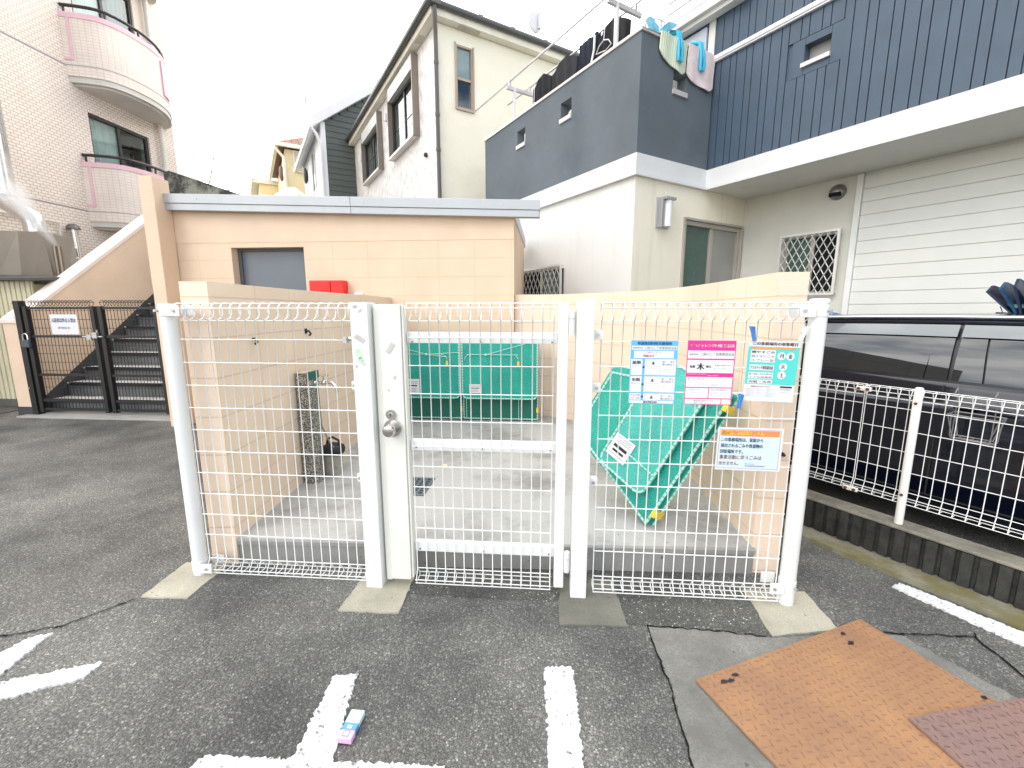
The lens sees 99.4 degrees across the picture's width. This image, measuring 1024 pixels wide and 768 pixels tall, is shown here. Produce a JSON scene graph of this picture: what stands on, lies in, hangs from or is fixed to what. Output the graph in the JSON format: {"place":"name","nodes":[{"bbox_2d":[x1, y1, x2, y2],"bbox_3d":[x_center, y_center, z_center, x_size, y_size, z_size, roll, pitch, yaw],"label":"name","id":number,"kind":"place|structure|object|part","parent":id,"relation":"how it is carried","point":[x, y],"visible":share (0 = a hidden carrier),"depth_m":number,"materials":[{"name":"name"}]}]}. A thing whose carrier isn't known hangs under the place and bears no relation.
{"place":"outdoors","nodes":[
{"label":"outdoors","id":0,"kind":"place"},
{"bbox_2d":[0,406,18,413],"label":"gravel path","id":1,"kind":"structure","parent":0,"point":[5,409],"depth_m":6.64,"materials":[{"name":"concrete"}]},
{"bbox_2d":[0,275,59,405],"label":"shed","id":2,"kind":"structure","parent":1,"relation":"on","point":[23,288],"depth_m":6.68,"materials":[{"name":"metal"}]},
{"bbox_2d":[180,118,224,183],"bbox_3d":[-9.949,-4.932,14.305,3.006,7.970,2.298,5,11,26],"label":"bare tree","id":3,"kind":"object","parent":1,"relation":"on","point":[215,146],"visible":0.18,"depth_m":14.45,"materials":[{"name":"brown plant"}]},
{"bbox_2d":[178,125,267,189],"bbox_3d":[-11.001,-5.395,15.824,3.550,8.392,3.893,-2,10,-11],"label":"bare tree","id":4,"kind":"object","parent":1,"relation":"on","point":[213,169],"visible":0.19,"depth_m":15.97,"materials":[{"name":"brown plant"}]},
{"bbox_2d":[52,246,60,274],"bbox_3d":[-8.086,-1.150,7.893,0.061,2.600,0.064,1,10,5],"label":"flue pipe","id":5,"kind":"object","parent":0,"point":[56,260],"visible":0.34,"depth_m":7.70,"materials":[{"name":"metal"}]},
{"bbox_2d":[57,246,65,272],"bbox_3d":[-7.997,-1.148,7.886,0.061,2.600,0.064,1,10,5],"label":"flue pipe","id":6,"kind":"object","parent":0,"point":[61,259],"visible":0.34,"depth_m":7.69,"materials":[{"name":"metal"}]},
{"bbox_2d":[16,411,170,420],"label":"pavement","id":7,"kind":"structure","parent":0,"point":[107,416],"depth_m":6.17,"materials":[{"name":"concrete"}]},
{"bbox_2d":[12,301,45,414],"bbox_3d":[-6.879,-0.351,6.182,0.100,1.635,0.095,1,10,5],"label":"gate post","id":8,"kind":"object","parent":7,"relation":"on","point":[26,356],"visible":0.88,"depth_m":6.15,"materials":[{"name":"metal"}]},
{"bbox_2d":[21,333,31,347],"bbox_3d":[-6.794,-0.610,6.068,0.120,0.203,0.040,1,10,5],"label":"padlock","id":9,"kind":"object","parent":8,"relation":"hanging from","point":[26,343],"visible":1,"depth_m":6.06,"materials":[{"name":"silver metal"}]},
{"bbox_2d":[21,300,112,412],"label":"stair gate","id":10,"kind":"structure","parent":8,"relation":"attached to","point":[95,335],"depth_m":6.12,"materials":[{"name":"metal"}]},
{"bbox_2d":[49,314,78,333],"bbox_3d":[-6.203,-0.825,6.017,0.410,0.275,0.004,1,10,5],"label":"paper notice","id":11,"kind":"object","parent":10,"relation":"attached to","point":[64,323],"visible":1,"depth_m":6.02,"materials":[{"name":"white paper"}]},
{"bbox_2d":[96,300,169,413],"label":"stair gate","id":12,"kind":"structure","parent":7,"relation":"on","point":[111,374],"depth_m":6.04,"materials":[{"name":"black metal"}]},
{"bbox_2d":[52,303,165,412],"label":"staircase","id":13,"kind":"structure","parent":0,"point":[132,380],"depth_m":6.85,"materials":[{"name":"black metal"}]},
{"bbox_2d":[141,562,228,598],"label":"pavement","id":14,"kind":"structure","parent":0,"point":[183,581],"depth_m":2.40,"materials":[{"name":"concrete"}]},
{"bbox_2d":[250,137,305,194],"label":"house","id":15,"kind":"structure","parent":0,"point":[285,153],"depth_m":21.89,"materials":[{"name":"yellow paint"}]},
{"bbox_2d":[338,575,414,613],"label":"pavement","id":16,"kind":"structure","parent":0,"point":[389,597],"depth_m":2.28,"materials":[{"name":"concrete"}]},
{"bbox_2d":[157,0,668,194],"label":"sky","id":17,"kind":"structure","parent":0,"point":[242,68],"materials":[{"name":"white"}]},
{"bbox_2d":[345,0,578,198],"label":"house","id":18,"kind":"structure","parent":0,"point":[420,128],"depth_m":9.94,"materials":[{"name":"white paint"}]},
{"bbox_2d":[360,110,383,185],"bbox_3d":[-4.354,-7.381,13.809,0.395,1.600,2.120,-6,11,-31],"label":"window","id":19,"kind":"structure","parent":18,"relation":"in","point":[374,127],"depth_m":13.72,"materials":[{"name":"metal"}]},
{"bbox_2d":[386,52,419,161],"bbox_3d":[-2.705,-6.925,11.104,0.395,1.760,2.120,-6,11,-31],"label":"window","id":20,"kind":"structure","parent":18,"relation":"in","point":[409,69],"depth_m":11.04,"materials":[{"name":"metal"}]},
{"bbox_2d":[454,41,474,113],"bbox_3d":[-1.142,-6.703,9.669,0.460,1.320,0.480,-6,11,-31],"label":"window","id":21,"kind":"structure","parent":18,"relation":"in","point":[463,56],"depth_m":9.53,"materials":[{"name":"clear glass"}]},
{"bbox_2d":[408,572,558,601],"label":"pavement","id":22,"kind":"structure","parent":0,"point":[550,595],"depth_m":2.36,"materials":[{"name":"grey asphalt"}]},
{"bbox_2d":[373,302,575,589],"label":"gate","id":23,"kind":"structure","parent":22,"relation":"on","point":[393,337],"depth_m":2.25,"materials":[{"name":"white metal"}]},
{"bbox_2d":[416,572,714,584],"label":"moss litter","id":24,"kind":"object","parent":22,"relation":"on","point":[564,578],"visible":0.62,"depth_m":2.43,"materials":[{"name":"green plant"}]},
{"bbox_2d":[236,417,755,573],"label":"enclosure floor","id":25,"kind":"structure","parent":0,"point":[599,517],"depth_m":2.84,"materials":[{"name":"concrete"}]},
{"bbox_2d":[294,370,338,483],"bbox_3d":[-1.468,0.336,3.417,0.331,0.890,0.181,1,10,5],"label":"tap post","id":26,"kind":"object","parent":25,"relation":"on","point":[306,420],"visible":0.9,"depth_m":3.35,"materials":[{"name":"stone"}]},
{"bbox_2d":[323,436,344,474],"bbox_3d":[-1.485,0.586,3.597,0.176,0.323,0.147,1,10,5],"label":"scrub bucket","id":27,"kind":"object","parent":25,"relation":"on","point":[337,466],"visible":0.8,"depth_m":3.56,"materials":[{"name":"plastic"}]},
{"bbox_2d":[413,477,434,495],"bbox_3d":[-0.735,0.791,3.355,0.205,0.014,0.335,1,10,5],"label":"drain grate","id":28,"kind":"object","parent":25,"relation":"on","point":[428,481],"visible":0.49,"depth_m":3.38,"materials":[{"name":"metal"}]},
{"bbox_2d":[407,343,462,418],"bbox_3d":[-1.056,-0.086,5.352,0.898,1.037,0.241,1,10,5],"label":"folding net box","id":29,"kind":"object","parent":25,"relation":"on","point":[435,378],"visible":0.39,"depth_m":5.26,"materials":[{"name":"teal fabric"}]},
{"bbox_2d":[461,343,538,419],"bbox_3d":[-0.139,-0.073,5.279,0.928,1.037,0.241,1,10,5],"label":"folding net box","id":30,"kind":"object","parent":25,"relation":"on","point":[505,380],"visible":0.83,"depth_m":5.20,"materials":[{"name":"teal fabric"}]},
{"bbox_2d":[590,364,737,524],"bbox_3d":[0.860,0.343,2.983,0.446,1.060,1.150,-7,12,-35],"label":"folding net box","id":31,"kind":"object","parent":25,"relation":"on","point":[654,445],"visible":0.59,"depth_m":2.79,"materials":[{"name":"teal fabric"}]},
{"bbox_2d":[0,411,1023,767],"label":"ground","id":32,"kind":"structure","parent":0,"point":[92,515],"depth_m":1.99,"materials":[{"name":"grey asphalt"}]},
{"bbox_2d":[0,633,53,675],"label":"road marking","id":33,"kind":"object","parent":32,"relation":"on","point":[12,656],"visible":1,"depth_m":1.93,"materials":[{"name":"paint"}]},
{"bbox_2d":[0,661,102,700],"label":"road marking","id":34,"kind":"object","parent":32,"relation":"on","point":[13,688],"visible":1,"depth_m":1.78,"materials":[{"name":"paint"}]},
{"bbox_2d":[0,214,154,414],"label":"stair wall","id":35,"kind":"structure","parent":32,"relation":"on","point":[116,266],"depth_m":6.98,"materials":[{"name":"beige paint"}]},
{"bbox_2d":[0,0,177,257],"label":"apartment building","id":36,"kind":"structure","parent":32,"relation":"on","point":[85,102],"depth_m":9.18,"materials":[{"name":"tile"}]},
{"bbox_2d":[0,102,76,284],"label":"extractor duct","id":37,"kind":"object","parent":36,"relation":"attached to","point":[27,250],"visible":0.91,"depth_m":7.58,"materials":[{"name":"metal"}]},
{"bbox_2d":[65,223,81,261],"bbox_3d":[-9.141,-2.460,9.197,0.244,1.790,0.270,1,10,5],"label":"vent pipe","id":38,"kind":"object","parent":36,"relation":"attached to","point":[72,228],"visible":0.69,"depth_m":9.06,"materials":[{"name":"silver metal"}]},
{"bbox_2d":[71,0,133,33],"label":"window","id":39,"kind":"structure","parent":36,"relation":"in","point":[114,7],"depth_m":10.06,"materials":[{"name":"glass"}]},
{"bbox_2d":[88,113,150,171],"bbox_3d":[-9.406,-5.000,10.337,0.440,2.105,1.470,1,10,5],"label":"window","id":40,"kind":"structure","parent":36,"relation":"in","point":[106,140],"depth_m":10.10,"materials":[{"name":"glass"}]},
{"bbox_2d":[138,175,195,426],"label":"stair pier","id":41,"kind":"structure","parent":32,"relation":"on","point":[161,243],"depth_m":5.38,"materials":[{"name":"beige concrete"}]},
{"bbox_2d":[153,302,386,587],"bbox_3d":[-1.270,0.344,2.344,1.138,1.542,0.114,1,10,5],"label":"fence","id":42,"kind":"object","parent":32,"relation":"on","point":[364,387],"visible":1,"depth_m":2.31,"materials":[{"name":"white metal"}]},
{"bbox_2d":[178,281,390,563],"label":"block wall","id":43,"kind":"structure","parent":32,"relation":"on","point":[202,292],"depth_m":2.79,"materials":[{"name":"beige concrete"}]},
{"bbox_2d":[190,754,444,767],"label":"road marking","id":44,"kind":"object","parent":32,"relation":"on","point":[218,761],"visible":1,"depth_m":1.45,"materials":[{"name":"paint"}]},
{"bbox_2d":[291,673,358,761],"bbox_3d":[-0.679,1.249,1.615,0.150,0.019,0.401,0,10,-2],"label":"road marking","id":45,"kind":"object","parent":32,"relation":"on","point":[324,726],"visible":0.94,"depth_m":1.59,"materials":[{"name":"paint"}]},
{"bbox_2d":[294,79,378,196],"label":"house","id":46,"kind":"structure","parent":32,"relation":"on","point":[325,160],"depth_m":15.73,"materials":[{"name":"grey wood"}]},
{"bbox_2d":[311,145,317,194],"bbox_3d":[-7.888,-8.514,17.400,0.080,1.605,1.200,-6,11,-31],"label":"window","id":47,"kind":"structure","parent":46,"relation":"in","point":[313,156],"depth_m":17.46,"materials":[{"name":"glass"}]},
{"bbox_2d":[336,709,364,743],"bbox_3d":[-0.583,1.238,1.573,0.057,0.024,0.115,1,10,5],"label":"pocket box","id":48,"kind":"object","parent":32,"relation":"on","point":[349,729],"visible":1,"depth_m":1.56,"materials":[{"name":"white cardboard"}]},
{"bbox_2d":[163,193,539,331],"bbox_3d":[-2.014,-1.091,6.681,4.900,2.927,2.627,1,10,5],"label":"utility room","id":49,"kind":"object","parent":32,"relation":"on","point":[400,250],"visible":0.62,"depth_m":5.36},
{"bbox_2d":[163,171,240,194],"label":"retaining wall","id":50,"kind":"structure","parent":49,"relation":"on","point":[179,184],"depth_m":5.98,"materials":[{"name":"black concrete"}]},
{"bbox_2d":[237,248,306,290],"bbox_3d":[-3.067,-0.643,5.778,0.953,2.224,0.060,1,10,5],"label":"door","id":51,"kind":"structure","parent":49,"relation":"in","point":[284,268],"depth_m":5.63,"materials":[{"name":"grey metal"}]},
{"bbox_2d":[274,187,305,195],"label":"pointed pillar","id":52,"kind":"structure","parent":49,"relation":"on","point":[290,191],"depth_m":7.72,"materials":[{"name":"white"}]},
{"bbox_2d":[309,280,347,293],"bbox_3d":[-2.280,-1.002,5.431,0.430,0.568,0.153,1,10,5],"label":"fire equipment box","id":53,"kind":"object","parent":49,"relation":"attached to","point":[336,286],"visible":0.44,"depth_m":5.33,"materials":[{"name":"red metal"}]},
{"bbox_2d":[310,281,329,291],"bbox_3d":[-2.357,-0.994,5.367,0.255,0.533,0.012,1,10,5],"label":"door","id":54,"kind":"structure","parent":53,"relation":"in","point":[320,286],"depth_m":5.33,"materials":[{"name":"red metal"}]},
{"bbox_2d":[544,665,583,767],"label":"road marking","id":55,"kind":"object","parent":32,"relation":"on","point":[565,748],"visible":1,"depth_m":1.61,"materials":[{"name":"paint"}]},
{"bbox_2d":[515,272,809,573],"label":"block wall","id":56,"kind":"structure","parent":32,"relation":"on","point":[783,287],"depth_m":2.96,"materials":[{"name":"beige concrete"}]},
{"bbox_2d":[484,0,1023,313],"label":"house","id":57,"kind":"structure","parent":32,"relation":"on","point":[859,156],"depth_m":5.48,"materials":[{"name":"paint"}]},
{"bbox_2d":[475,0,603,112],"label":"laundry pole","id":58,"kind":"object","parent":57,"relation":"attached to","point":[561,36],"visible":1,"depth_m":6.96,"materials":[{"name":"metal"}]},
{"bbox_2d":[524,264,564,294],"bbox_3d":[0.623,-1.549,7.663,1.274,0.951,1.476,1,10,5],"label":"window","id":59,"kind":"structure","parent":57,"relation":"in","point":[546,279],"depth_m":7.41,"materials":[{"name":"white metal"}]},
{"bbox_2d":[508,0,642,105],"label":"laundry pole","id":60,"kind":"object","parent":57,"relation":"attached to","point":[601,31],"visible":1,"depth_m":7.09,"materials":[{"name":"metal"}]},
{"bbox_2d":[533,74,551,101],"bbox_3d":[0.572,-5.003,7.874,0.161,1.085,0.613,-6,11,-30],"label":"garment","id":61,"kind":"object","parent":60,"relation":"hanging from","point":[543,87],"visible":0.38,"depth_m":7.78,"materials":[{"name":"black fabric"}]},
{"bbox_2d":[551,55,578,110],"bbox_3d":[0.904,-4.937,7.325,0.161,1.032,0.723,-6,11,-30],"label":"garment","id":62,"kind":"object","parent":60,"relation":"hanging from","point":[567,67],"visible":0.38,"depth_m":7.21,"materials":[{"name":"grey fabric"}]},
{"bbox_2d":[578,31,600,70],"bbox_3d":[1.208,-4.905,6.817,0.161,0.925,0.442,-6,11,-31],"label":"garment","id":63,"kind":"object","parent":60,"relation":"hanging from","point":[585,51],"visible":0.3,"depth_m":6.77,"materials":[{"name":"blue fabric"}]},
{"bbox_2d":[590,35,595,62],"bbox_3d":[1.229,-5.028,6.607,0.080,0.485,0.045,8,12,38],"label":"white towel strip","id":64,"kind":"object","parent":63,"relation":"hanging from","point":[594,41],"visible":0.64,"depth_m":6.57,"materials":[{"name":"fabric"}]},
{"bbox_2d":[596,23,611,54],"bbox_3d":[1.348,-5.054,6.347,0.034,0.387,0.333,-6,11,-31],"label":"clothes hanger","id":65,"kind":"object","parent":60,"relation":"hanging from","point":[602,42],"visible":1,"depth_m":6.34,"materials":[{"name":"white plastic"}]},
{"bbox_2d":[597,17,630,57],"bbox_3d":[1.481,-4.724,6.387,0.161,1.140,0.623,-6,11,-30],"label":"garment","id":66,"kind":"object","parent":60,"relation":"hanging from","point":[624,27],"visible":0.22,"depth_m":6.30,"materials":[{"name":"black fabric"}]},
{"bbox_2d":[633,0,665,31],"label":"peg airer","id":67,"kind":"object","parent":60,"relation":"hanging from","point":[660,20],"visible":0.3,"depth_m":5.54,"materials":[{"name":"white plastic"}]},
{"bbox_2d":[646,16,676,33],"bbox_3d":[1.867,-4.453,5.428,0.490,0.185,0.100,-6,11,-31],"label":"cleaning glove","id":68,"kind":"object","parent":57,"relation":"on","point":[653,25],"visible":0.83,"depth_m":5.36,"materials":[{"name":"blue rubber"}]},
{"bbox_2d":[659,30,687,74],"bbox_3d":[2.004,-4.215,5.600,0.500,0.386,0.248,-6,11,-31],"label":"bath mat","id":69,"kind":"object","parent":57,"relation":"hanging from","point":[668,46],"visible":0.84,"depth_m":5.49,"materials":[{"name":"green fabric"}]},
{"bbox_2d":[668,30,683,62],"bbox_3d":[2.073,-4.341,5.620,0.114,0.422,0.314,-6,11,-31],"label":"quilt clip","id":70,"kind":"object","parent":69,"relation":"attached to","point":[680,46],"visible":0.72,"depth_m":5.51,"materials":[{"name":"blue plastic"}]},
{"bbox_2d":[673,27,707,88],"bbox_3d":[2.567,-4.104,6.410,0.090,1.760,0.600,-6,11,-31],"label":"balcony door","id":71,"kind":"structure","parent":57,"relation":"in","point":[702,36],"depth_m":6.08,"materials":[{"name":"grey glass"}]},
{"bbox_2d":[686,44,714,91],"bbox_3d":[2.478,-4.225,5.887,0.555,0.460,0.248,-6,11,-31],"label":"bath mat","id":72,"kind":"object","parent":57,"relation":"hanging from","point":[700,79],"visible":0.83,"depth_m":5.80,"materials":[{"name":"fabric"}]},
{"bbox_2d":[690,41,705,71],"bbox_3d":[2.450,-4.379,5.843,0.114,0.422,0.314,-6,11,-31],"label":"quilt clip","id":73,"kind":"object","parent":72,"relation":"attached to","point":[702,58],"visible":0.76,"depth_m":5.73,"materials":[{"name":"blue plastic"}]},
{"bbox_2d":[682,220,739,286],"bbox_3d":[2.978,-1.321,6.669,1.340,2.150,0.080,-6,11,-31],"label":"window","id":74,"kind":"structure","parent":57,"relation":"in","point":[711,250],"depth_m":6.56,"materials":[{"name":"green glass"}]},
{"bbox_2d":[776,228,842,294],"bbox_3d":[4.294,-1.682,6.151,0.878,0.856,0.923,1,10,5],"label":"window","id":75,"kind":"structure","parent":57,"relation":"in","point":[816,253],"depth_m":6.01,"materials":[{"name":"white metal"}]},
{"bbox_2d":[782,518,1023,630],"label":"kerb strip","id":76,"kind":"object","parent":32,"relation":"on","point":[998,610],"depth_m":2.42,"materials":[{"name":"concrete"}]},
{"bbox_2d":[784,483,1023,609],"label":"block kerb wall","id":77,"kind":"structure","parent":32,"relation":"on","point":[987,571],"depth_m":2.49,"materials":[{"name":"concrete"}]},
{"bbox_2d":[789,376,1023,539],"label":"fence","id":78,"kind":"object","parent":77,"relation":"on","point":[913,427],"visible":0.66,"depth_m":2.51,"materials":[{"name":"white metal"}]},
{"bbox_2d":[947,388,1006,445],"bbox_3d":[2.520,0.172,2.363,0.195,0.300,0.207,-6,11,-31],"label":"wire basket","id":79,"kind":"object","parent":78,"relation":"hanging from","point":[992,432],"visible":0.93,"depth_m":2.37,"materials":[{"name":"white metal"}]},
{"bbox_2d":[790,312,1023,529],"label":"parked car","id":80,"kind":"object","parent":32,"relation":"on","point":[977,354],"visible":0.35,"depth_m":2.87,"materials":[{"name":"black paint"}]},
{"bbox_3d":[2.456,-0.285,3.410,0.092,0.303,1.277,-6,11,-31],"label":"rear door window","id":81,"kind":"part","parent":80,"relation":"part of","materials":[{"name":"black glass"}]},
{"bbox_3d":[3.214,-0.066,2.168,0.092,0.321,1.188,-6,11,-31],"label":"front door window","id":82,"kind":"part","parent":80,"relation":"part of","materials":[{"name":"grey glass"}]},
{"bbox_2d":[892,583,1023,646],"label":"road marking","id":83,"kind":"object","parent":32,"relation":"on","point":[1013,635],"visible":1,"depth_m":2.15,"materials":[{"name":"paint"}]},
{"bbox_2d":[0,599,1023,767],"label":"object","id":84,"kind":"structure","parent":0,"point":[974,636],"depth_m":2.02,"materials":[{"name":"black asphalt"}]},
{"bbox_2d":[558,579,628,627],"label":"pavement","id":85,"kind":"structure","parent":0,"point":[593,609],"depth_m":2.21,"materials":[{"name":"concrete"}]},
{"bbox_2d":[569,298,832,605],"bbox_3d":[0.886,0.366,2.172,1.153,1.555,0.114,1,10,5],"label":"fence","id":86,"kind":"object","parent":85,"relation":"on","point":[816,311],"visible":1,"depth_m":2.15,"materials":[{"name":"white metal"}]},
{"bbox_2d":[628,340,678,403],"bbox_3d":[0.683,-0.056,2.106,0.224,0.311,0.007,1,10,5],"label":"notice","id":87,"kind":"object","parent":86,"relation":"attached to","point":[653,371],"visible":1,"depth_m":2.10,"materials":[{"name":"white paper"}]},
{"bbox_2d":[683,340,736,404],"bbox_3d":[0.948,-0.053,2.084,0.224,0.311,0.004,1,10,5],"label":"notice","id":88,"kind":"object","parent":86,"relation":"attached to","point":[710,365],"visible":1,"depth_m":2.08,"materials":[{"name":"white paper"}]},
{"bbox_2d":[737,393,743,408],"bbox_3d":[1.092,0.082,2.078,0.019,0.070,0.035,1,10,5],"label":"clothes peg","id":89,"kind":"object","parent":86,"relation":"attached to","point":[740,399],"visible":1,"depth_m":2.07,"materials":[{"name":"blue plastic"}]},
{"bbox_2d":[715,427,783,471],"bbox_3d":[1.160,0.321,2.125,0.310,0.220,0.005,1,10,5],"label":"notice","id":90,"kind":"object","parent":86,"relation":"attached to","point":[753,449],"visible":1,"depth_m":2.12,"materials":[{"name":"white paper"}]},
{"bbox_2d":[749,326,756,340],"bbox_3d":[1.124,-0.235,2.022,0.031,0.068,0.034,1,10,5],"label":"clothes peg","id":91,"kind":"object","parent":86,"relation":"attached to","point":[753,331],"visible":1,"depth_m":2.02,"materials":[{"name":"blue plastic"}]},
{"bbox_2d":[743,340,800,402],"bbox_3d":[1.226,-0.058,2.055,0.238,0.294,0.005,1,10,5],"label":"notice","id":92,"kind":"object","parent":86,"relation":"attached to","point":[771,371],"visible":1,"depth_m":2.05,"materials":[{"name":"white paper"}]},
{"bbox_2d":[798,326,809,340],"bbox_3d":[1.346,-0.232,2.004,0.037,0.066,0.034,1,10,5],"label":"clothes peg","id":93,"kind":"object","parent":86,"relation":"attached to","point":[805,329],"visible":1,"depth_m":2.00,"materials":[{"name":"white plastic"}]},
{"bbox_2d":[615,579,770,636],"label":"pavement","id":94,"kind":"structure","parent":0,"point":[733,615],"depth_m":2.21,"materials":[{"name":"grey asphalt"}]},
{"bbox_2d":[743,589,835,637],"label":"pavement","id":95,"kind":"structure","parent":0,"point":[804,614],"depth_m":2.15,"materials":[{"name":"concrete"}]},
{"bbox_2d":[648,625,1017,767],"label":"pavement","id":96,"kind":"structure","parent":0,"point":[716,736],"depth_m":1.80,"materials":[{"name":"concrete"}]},
{"bbox_2d":[696,619,996,767],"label":"steel plate","id":97,"kind":"object","parent":96,"relation":"on","point":[856,693],"visible":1,"depth_m":1.68,"materials":[{"name":"brown metal"}]},
{"bbox_2d":[908,698,1023,767],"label":"steel plate","id":98,"kind":"object","parent":97,"relation":"on","point":[990,735],"visible":1,"depth_m":1.53,"materials":[{"name":"brown metal"}]},
{"bbox_2d":[986,279,1023,312],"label":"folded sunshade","id":99,"kind":"object","parent":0,"point":[1008,297],"visible":0.84,"depth_m":3.01,"materials":[{"name":"blue fabric"}]}
]}

